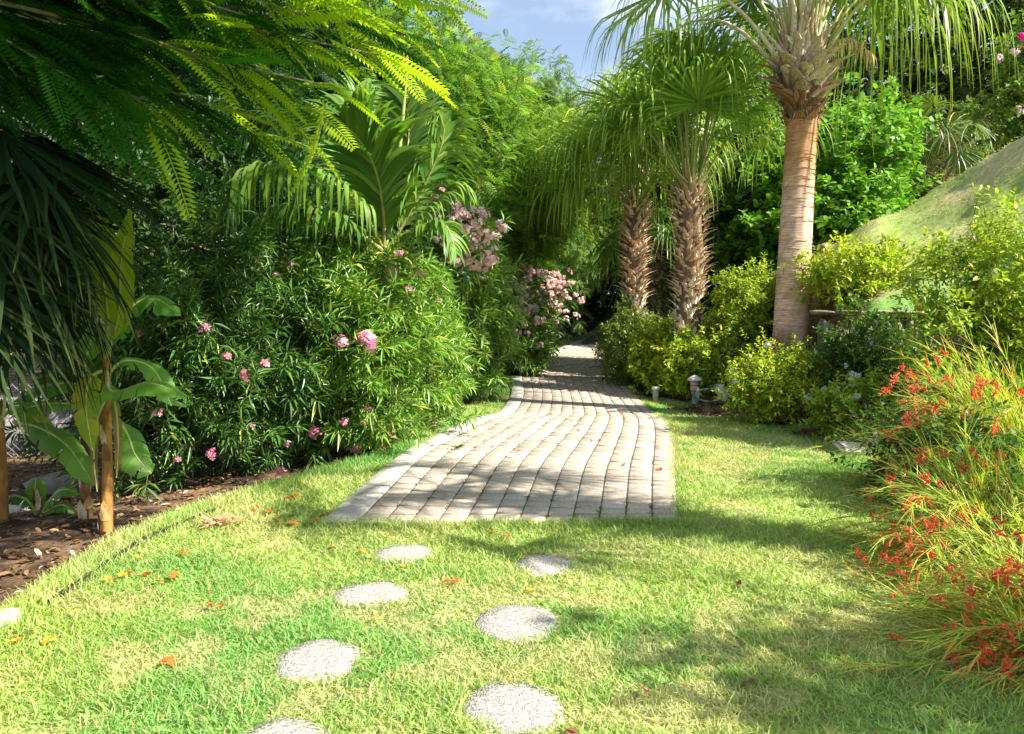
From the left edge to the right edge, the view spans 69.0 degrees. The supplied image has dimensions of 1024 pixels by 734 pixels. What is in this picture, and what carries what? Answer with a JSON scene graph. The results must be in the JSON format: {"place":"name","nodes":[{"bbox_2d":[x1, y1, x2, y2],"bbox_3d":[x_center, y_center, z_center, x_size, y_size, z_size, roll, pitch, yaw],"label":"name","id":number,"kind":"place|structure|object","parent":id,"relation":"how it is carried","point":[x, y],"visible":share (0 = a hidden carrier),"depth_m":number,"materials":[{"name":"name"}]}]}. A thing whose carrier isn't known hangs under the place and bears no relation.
{"place":"outdoors","nodes":[
{"label":"outdoors","id":0,"kind":"place"},
{"bbox_2d":[327,306,676,524],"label":"path","id":1,"kind":"structure","parent":0,"point":[537,505],"depth_m":7.73,"materials":[{"name":"grey stone"}]},
{"bbox_2d":[448,444,463,447],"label":"fallen sprig","id":2,"kind":"object","parent":1,"relation":"on","point":[461,445],"visible":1,"depth_m":8.45,"materials":[{"name":"green plant"}]},
{"bbox_2d":[312,399,703,531],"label":"edge grass","id":3,"kind":"structure","parent":1,"relation":"on","point":[472,522],"depth_m":5.55,"materials":[{"name":"green plant"}]},
{"bbox_2d":[376,398,681,521],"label":"joint weeds","id":4,"kind":"object","parent":1,"relation":"on","point":[600,507],"visible":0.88,"depth_m":7.18,"materials":[{"name":"green plant"}]},
{"bbox_2d":[0,136,1023,733],"bbox_3d":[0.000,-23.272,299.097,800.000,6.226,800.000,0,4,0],"label":"ground","id":5,"kind":"structure","parent":0,"point":[950,192],"depth_m":5.12,"materials":[{"name":"green plant"}]},
{"bbox_2d":[0,608,22,630],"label":"rock","id":6,"kind":"object","parent":5,"relation":"on","point":[4,619],"visible":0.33,"depth_m":3.74,"materials":[{"name":"stone"}]},
{"bbox_2d":[9,501,28,512],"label":"rock","id":7,"kind":"object","parent":5,"relation":"on","point":[14,508],"visible":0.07,"depth_m":6.74,"materials":[{"name":"stone"}]},
{"bbox_2d":[0,398,53,522],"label":"banana plant","id":8,"kind":"object","parent":5,"relation":"on","point":[4,497],"visible":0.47,"depth_m":6.26,"materials":[{"name":"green plant"}]},
{"bbox_2d":[9,478,78,515],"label":"banana plant","id":9,"kind":"object","parent":5,"relation":"on","point":[34,499],"visible":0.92,"depth_m":6.42,"materials":[{"name":"green plant"}]},
{"bbox_2d":[24,471,101,494],"bbox_3d":[-5.109,1.443,8.739,1.121,0.409,0.508,0,4,0],"label":"rock","id":10,"kind":"object","parent":5,"relation":"on","point":[52,486],"visible":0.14,"depth_m":8.51,"materials":[{"name":"stone"}]},
{"bbox_2d":[12,288,135,518],"bbox_3d":[-3.746,0.304,6.150,1.071,1.916,1.049,0,4,0],"label":"banana plant","id":11,"kind":"object","parent":5,"relation":"on","point":[75,452],"visible":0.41,"depth_m":5.89,"materials":[{"name":"green plant"}]},
{"bbox_2d":[0,396,165,453],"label":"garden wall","id":12,"kind":"structure","parent":5,"relation":"on","point":[56,415],"depth_m":11.60,"materials":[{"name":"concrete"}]},
{"bbox_2d":[0,384,183,456],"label":"chain link fence","id":13,"kind":"object","parent":5,"relation":"on","point":[46,421],"visible":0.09,"depth_m":11.09,"materials":[{"name":"metal"}]},
{"bbox_2d":[0,127,184,440],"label":"fan palm","id":14,"kind":"object","parent":5,"relation":"on","point":[36,265],"visible":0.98,"depth_m":4.46,"materials":[{"name":"green plant"}]},
{"bbox_2d":[0,36,222,364],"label":"woodland tree","id":15,"kind":"object","parent":5,"relation":"on","point":[125,168],"depth_m":21.32,"materials":[{"name":"green plant"}]},
{"bbox_2d":[71,207,189,534],"bbox_3d":[-2.851,0.020,5.546,0.763,2.537,0.940,-2,5,-27],"label":"banana plant","id":16,"kind":"object","parent":5,"relation":"on","point":[134,454],"visible":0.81,"depth_m":5.58,"materials":[{"name":"green plant"}]},
{"bbox_2d":[48,508,215,603],"bbox_3d":[-2.475,1.220,4.936,0.158,0.089,1.858,0,4,5],"label":"lawn edging","id":17,"kind":"object","parent":5,"relation":"on","point":[61,593],"visible":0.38,"depth_m":4.77,"materials":[{"name":"plant"}]},
{"bbox_2d":[161,656,176,665],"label":"fallen leaf","id":18,"kind":"object","parent":5,"relation":"on","point":[167,658],"visible":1,"depth_m":3.31,"materials":[{"name":"orange plant"}]},
{"bbox_2d":[5,172,399,503],"bbox_3d":[-3.429,-0.281,7.921,3.921,3.493,3.075,2,5,23],"label":"oleander bush","id":19,"kind":"object","parent":5,"relation":"on","point":[201,342],"visible":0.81,"depth_m":7.40,"materials":[{"name":"green plant"}]},
{"bbox_2d":[0,0,406,382],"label":"leafy tree","id":20,"kind":"object","parent":5,"relation":"on","point":[302,32],"visible":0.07,"depth_m":13.42,"materials":[{"name":"green plant"}]},
{"bbox_2d":[0,0,489,233],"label":"poinciana tree","id":21,"kind":"object","parent":5,"relation":"on","point":[38,29],"visible":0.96,"depth_m":4.73,"materials":[{"name":"green plant"}]},
{"bbox_2d":[46,54,486,430],"bbox_3d":[-4.153,-1.742,12.122,6.769,6.472,4.920,-2,5,-30],"label":"leafy tree","id":22,"kind":"object","parent":5,"relation":"on","point":[154,189],"visible":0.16,"depth_m":11.37,"materials":[{"name":"green plant"}]},
{"bbox_2d":[240,717,331,733],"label":"stepping stone","id":23,"kind":"object","parent":5,"relation":"on","point":[285,725],"visible":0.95,"depth_m":2.84,"materials":[{"name":"stone"}]},
{"bbox_2d":[275,638,360,681],"bbox_3d":[-0.894,1.359,3.424,0.387,0.051,0.427,0,4,0],"label":"stepping stone","id":24,"kind":"object","parent":5,"relation":"on","point":[315,656],"visible":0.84,"depth_m":3.40,"materials":[{"name":"stone"}]},
{"bbox_2d":[216,57,484,451],"bbox_3d":[-1.959,-1.286,8.623,2.929,5.006,2.832,-3,5,-35],"label":"feather palm","id":25,"kind":"object","parent":5,"relation":"on","point":[393,180],"visible":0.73,"depth_m":8.22,"materials":[{"name":"green plant"}]},
{"bbox_2d":[229,221,492,465],"bbox_3d":[-1.796,-0.255,9.131,2.886,3.077,3.390,1,4,17],"label":"oleander bush","id":26,"kind":"object","parent":5,"relation":"on","point":[417,350],"visible":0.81,"depth_m":8.16,"materials":[{"name":"green plant"}]},
{"bbox_2d":[333,581,407,606],"bbox_3d":[-0.807,1.318,4.264,0.431,0.051,0.398,0,4,0],"label":"stepping stone","id":27,"kind":"object","parent":5,"relation":"on","point":[365,592],"visible":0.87,"depth_m":4.26,"materials":[{"name":"stone"}]},
{"bbox_2d":[373,544,434,562],"bbox_3d":[-0.716,1.263,4.982,0.406,0.051,0.386,0,4,0],"label":"stepping stone","id":28,"kind":"object","parent":5,"relation":"on","point":[402,550],"visible":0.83,"depth_m":4.98,"materials":[{"name":"stone"}]},
{"bbox_2d":[262,0,563,280],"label":"feathery tree","id":29,"kind":"object","parent":5,"relation":"on","point":[491,182],"visible":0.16,"depth_m":15.52,"materials":[{"name":"green plant"}]},
{"bbox_2d":[365,244,485,423],"bbox_3d":[-1.563,-0.432,11.886,2.251,3.053,3.424,0,4,0],"label":"oleander bush","id":30,"kind":"object","parent":5,"relation":"on","point":[446,303],"visible":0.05,"depth_m":11.62,"materials":[{"name":"green plant"}]},
{"bbox_2d":[395,180,530,402],"bbox_3d":[-1.151,-1.302,14.255,3.079,4.518,3.932,0,4,0],"label":"oleander bush","id":31,"kind":"object","parent":5,"relation":"on","point":[492,309],"visible":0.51,"depth_m":13.44,"materials":[{"name":"green plant"}]},
{"bbox_2d":[321,308,622,525],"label":"kerb","id":32,"kind":"structure","parent":5,"relation":"on","point":[361,501],"depth_m":7.47,"materials":[{"name":"concrete"}]},
{"bbox_2d":[0,272,1021,611],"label":"leaf litter","id":33,"kind":"object","parent":5,"relation":"on","point":[58,530],"visible":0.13,"depth_m":6.74,"materials":[{"name":"brown soil"}]},
{"bbox_2d":[0,327,1023,733],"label":"lawn grass","id":34,"kind":"structure","parent":5,"relation":"on","point":[110,621],"depth_m":3.81,"materials":[{"name":"green plant"}]},
{"bbox_2d":[9,637,21,641],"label":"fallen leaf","id":35,"kind":"object","parent":34,"relation":"on","point":[15,639],"visible":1,"depth_m":3.49,"materials":[{"name":"yellow plant"}]},
{"bbox_2d":[41,636,54,644],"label":"fallen leaf","id":36,"kind":"object","parent":34,"relation":"on","point":[45,640],"visible":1,"depth_m":3.50,"materials":[{"name":"yellow plant"}]},
{"bbox_2d":[168,571,179,577],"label":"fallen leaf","id":37,"kind":"object","parent":34,"relation":"on","point":[173,574],"visible":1,"depth_m":4.37,"materials":[{"name":"orange plant"}]},
{"bbox_2d":[191,513,249,531],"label":"dry leaves","id":38,"kind":"object","parent":34,"relation":"on","point":[220,519],"visible":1,"depth_m":5.41,"materials":[{"name":"brown plant"}]},
{"bbox_2d":[451,577,460,581],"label":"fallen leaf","id":39,"kind":"object","parent":34,"relation":"on","point":[457,580],"visible":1,"depth_m":4.39,"materials":[{"name":"orange plant"}]},
{"bbox_2d":[565,727,577,733],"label":"dead leaf","id":40,"kind":"object","parent":34,"relation":"on","point":[570,730],"visible":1,"depth_m":2.78,"materials":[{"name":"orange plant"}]},
{"bbox_2d":[739,678,755,683],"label":"dead leaf","id":41,"kind":"object","parent":34,"relation":"on","point":[750,680],"visible":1,"depth_m":3.17,"materials":[{"name":"brown plant"}]},
{"bbox_2d":[461,680,563,733],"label":"stepping stone","id":42,"kind":"object","parent":5,"relation":"on","point":[511,706],"visible":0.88,"depth_m":3.01,"materials":[{"name":"stone"}]},
{"bbox_2d":[476,605,560,643],"bbox_3d":[0.033,1.344,3.855,0.448,0.051,0.488,0,4,0],"label":"stepping stone","id":43,"kind":"object","parent":5,"relation":"on","point":[509,621],"visible":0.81,"depth_m":3.85,"materials":[{"name":"stone"}]},
{"bbox_2d":[476,246,565,377],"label":"oleander bush","id":44,"kind":"object","parent":5,"relation":"on","point":[536,339],"visible":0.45,"depth_m":17.76,"materials":[{"name":"green plant"}]},
{"bbox_2d":[435,9,611,288],"bbox_3d":[-0.227,-4.044,19.724,6.090,9.025,5.444,-2,5,-27],"label":"feathery tree","id":45,"kind":"object","parent":5,"relation":"on","point":[532,242],"visible":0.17,"depth_m":18.58,"materials":[{"name":"green plant"}]},
{"bbox_2d":[474,258,584,343],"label":"oleander bush","id":46,"kind":"object","parent":5,"relation":"on","point":[557,292],"visible":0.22,"depth_m":22.70,"materials":[{"name":"pink plant"}]},
{"bbox_2d":[514,553,573,576],"bbox_3d":[0.212,1.279,4.764,0.394,0.051,0.427,0,4,0],"label":"stepping stone","id":47,"kind":"object","parent":5,"relation":"on","point":[550,563],"visible":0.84,"depth_m":4.74,"materials":[{"name":"stone"}]},
{"bbox_2d":[506,38,625,342],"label":"leafy tree","id":48,"kind":"object","parent":5,"relation":"on","point":[577,263],"visible":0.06,"depth_m":25.58,"materials":[{"name":"green plant"}]},
{"bbox_2d":[556,157,653,329],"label":"leafy tree","id":49,"kind":"object","parent":5,"relation":"on","point":[596,301],"visible":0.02,"depth_m":33.94,"materials":[{"name":"green plant"}]},
{"bbox_2d":[591,294,671,385],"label":"garden shrub","id":50,"kind":"object","parent":5,"relation":"on","point":[614,349],"visible":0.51,"depth_m":16.33,"materials":[{"name":"green plant"}]},
{"bbox_2d":[510,63,755,380],"bbox_3d":[2.618,-2.968,17.130,5.471,7.181,5.155,0,4,0],"label":"fan palm","id":51,"kind":"object","parent":5,"relation":"on","point":[634,263],"visible":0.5,"depth_m":16.57,"materials":[{"name":"green plant"}]},
{"bbox_2d":[637,682,649,692],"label":"dead leaf","id":52,"kind":"object","parent":5,"relation":"on","point":[644,689],"visible":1,"depth_m":3.10,"materials":[{"name":"brown plant"}]},
{"bbox_2d":[539,128,757,317],"bbox_3d":[4.894,-4.555,29.445,12.958,8.508,10.651,2,5,29],"label":"leafy tree","id":53,"kind":"object","parent":5,"relation":"on","point":[657,190],"visible":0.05,"depth_m":27.33,"materials":[{"name":"green plant"}]},
{"bbox_2d":[651,386,659,401],"bbox_3d":[2.750,0.524,14.279,0.140,0.300,0.140,0,4,0],"label":"marker post","id":54,"kind":"object","parent":5,"relation":"on","point":[655,389],"visible":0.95,"depth_m":14.24,"materials":[{"name":"metal"}]},
{"bbox_2d":[573,160,739,322],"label":"fan palm","id":55,"kind":"object","parent":5,"relation":"on","point":[658,277],"visible":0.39,"depth_m":19.05,"materials":[{"name":"green plant"}]},
{"bbox_2d":[625,311,725,399],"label":"garden shrub","id":56,"kind":"object","parent":5,"relation":"on","point":[657,358],"visible":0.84,"depth_m":14.71,"materials":[{"name":"green plant"}]},
{"bbox_2d":[549,17,837,396],"bbox_3d":[3.475,-2.813,14.804,5.516,7.325,4.720,0,4,0],"label":"fan palm","id":57,"kind":"object","parent":5,"relation":"on","point":[676,91],"visible":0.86,"depth_m":14.21,"materials":[{"name":"green plant"}]},
{"bbox_2d":[687,375,701,404],"bbox_3d":[3.350,0.418,13.670,0.272,0.546,0.272,0,4,0],"label":"garden light","id":58,"kind":"object","parent":5,"relation":"on","point":[694,380],"visible":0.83,"depth_m":13.61,"materials":[{"name":"metal"}]},
{"bbox_2d":[614,36,780,307],"bbox_3d":[8.049,-7.865,30.590,8.563,12.006,5.700,0,4,0],"label":"woodland tree","id":59,"kind":"object","parent":5,"relation":"on","point":[708,174],"depth_m":30.25,"materials":[{"name":"green plant"}]},
{"bbox_2d":[695,383,735,401],"bbox_3d":[3.668,0.480,13.403,0.783,0.377,0.257,0,4,0],"label":"spot light","id":60,"kind":"object","parent":5,"relation":"on","point":[720,386],"visible":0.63,"depth_m":13.32,"materials":[{"name":"metal"}]},
{"bbox_2d":[679,323,766,396],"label":"garden shrub","id":61,"kind":"object","parent":5,"relation":"on","point":[708,367],"visible":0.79,"depth_m":13.92,"materials":[{"name":"green plant"}]},
{"bbox_2d":[697,252,774,375],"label":"garden shrub","id":62,"kind":"object","parent":5,"relation":"on","point":[730,308],"visible":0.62,"depth_m":14.28,"materials":[{"name":"green plant"}]},
{"bbox_2d":[654,138,820,330],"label":"round leaved tree","id":63,"kind":"object","parent":5,"relation":"on","point":[743,195],"visible":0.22,"depth_m":18.02,"materials":[{"name":"green plant"}]},
{"bbox_2d":[711,326,841,425],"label":"plumbago shrub","id":64,"kind":"object","parent":5,"relation":"on","point":[779,385],"visible":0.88,"depth_m":10.35,"materials":[{"name":"green plant"}]},
{"bbox_2d":[675,1,914,278],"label":"woodland tree","id":65,"kind":"object","parent":5,"relation":"on","point":[832,17],"visible":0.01,"depth_m":24.42,"materials":[{"name":"green plant"}]},
{"bbox_2d":[580,0,1019,364],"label":"fan palm","id":66,"kind":"object","parent":5,"relation":"on","point":[802,84],"visible":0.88,"depth_m":11.66,"materials":[{"name":"green plant"}]},
{"bbox_2d":[701,72,944,281],"bbox_3d":[7.281,-4.059,17.444,5.536,5.556,3.920,0,4,0],"label":"round leaved tree","id":67,"kind":"object","parent":5,"relation":"on","point":[851,194],"visible":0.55,"depth_m":16.56,"materials":[{"name":"green plant"}]},
{"bbox_2d":[816,243,836,255],"bbox_3d":[6.141,-2.239,14.368,0.452,0.305,0.364,0,4,0],"label":"rock","id":68,"kind":"object","parent":5,"relation":"on","point":[822,245],"visible":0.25,"depth_m":14.29,"materials":[{"name":"stone"}]},
{"bbox_2d":[789,364,907,440],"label":"plumbago shrub","id":69,"kind":"object","parent":5,"relation":"on","point":[850,397],"visible":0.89,"depth_m":9.21,"materials":[{"name":"green plant"}]},
{"bbox_2d":[832,433,879,454],"bbox_3d":[3.934,0.869,8.404,0.568,0.254,0.243,-1,4,-9],"label":"rock","id":70,"kind":"object","parent":5,"relation":"on","point":[840,445],"visible":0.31,"depth_m":8.39,"materials":[{"name":"stone"}]},
{"bbox_2d":[777,229,942,316],"bbox_3d":[5.233,-1.415,11.242,2.347,1.317,1.528,2,5,28],"label":"garden shrub","id":71,"kind":"object","parent":5,"relation":"on","point":[839,269],"visible":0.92,"depth_m":11.07,"materials":[{"name":"green plant"}]},
{"bbox_2d":[803,279,943,406],"bbox_3d":[4.860,-0.302,10.066,1.771,1.782,1.517,-2,5,-25],"label":"garden shrub","id":72,"kind":"object","parent":5,"relation":"on","point":[873,356],"visible":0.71,"depth_m":9.96,"materials":[{"name":"green plant"}]},
{"bbox_2d":[735,135,1023,351],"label":"hill grass","id":73,"kind":"structure","parent":5,"relation":"on","point":[933,216],"depth_m":12.68,"materials":[{"name":"green plant"}]},
{"bbox_2d":[809,310,983,394],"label":"stone wall","id":74,"kind":"structure","parent":5,"relation":"on","point":[823,323],"depth_m":10.43,"materials":[{"name":"grey stone"}]},
{"bbox_2d":[794,377,1023,621],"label":"firecracker plant","id":75,"kind":"object","parent":5,"relation":"on","point":[909,543],"visible":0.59,"depth_m":4.61,"materials":[{"name":"green plant"}]},
{"bbox_2d":[796,317,1023,517],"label":"firecracker plant","id":76,"kind":"object","parent":5,"relation":"on","point":[1010,419],"visible":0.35,"depth_m":6.26,"materials":[{"name":"green plant"}]},
{"bbox_2d":[817,472,1023,698],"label":"firecracker plant","id":77,"kind":"object","parent":5,"relation":"on","point":[1004,587],"visible":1,"depth_m":3.48,"materials":[{"name":"green plant"}]},
{"bbox_2d":[819,0,1023,207],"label":"woodland tree","id":78,"kind":"object","parent":5,"relation":"on","point":[925,76],"visible":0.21,"depth_m":21.78,"materials":[{"name":"green plant"}]},
{"bbox_2d":[829,378,1023,524],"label":"garden shrub","id":79,"kind":"object","parent":5,"relation":"on","point":[1011,439],"visible":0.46,"depth_m":5.95,"materials":[{"name":"green plant"}]},
{"bbox_2d":[894,90,1000,200],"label":"fan palm","id":80,"kind":"object","parent":5,"relation":"on","point":[946,158],"visible":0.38,"depth_m":19.07,"materials":[{"name":"green plant"}]},
{"bbox_2d":[872,183,1023,411],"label":"garden shrub","id":81,"kind":"object","parent":5,"relation":"on","point":[979,294],"visible":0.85,"depth_m":8.25,"materials":[{"name":"green plant"}]},
{"bbox_2d":[916,0,1023,157],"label":"woodland tree","id":82,"kind":"object","parent":5,"relation":"on","point":[961,90],"visible":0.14,"depth_m":21.40,"materials":[{"name":"green plant"}]},
{"bbox_2d":[957,8,1023,155],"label":"bougainvillea","id":83,"kind":"object","parent":5,"relation":"on","point":[1010,126],"visible":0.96,"depth_m":13.60,"materials":[{"name":"green plant"}]},
{"bbox_2d":[29,0,1023,306],"label":"sky","id":84,"kind":"structure","parent":0,"point":[569,24],"materials":[{"name":"blue"}]}
]}

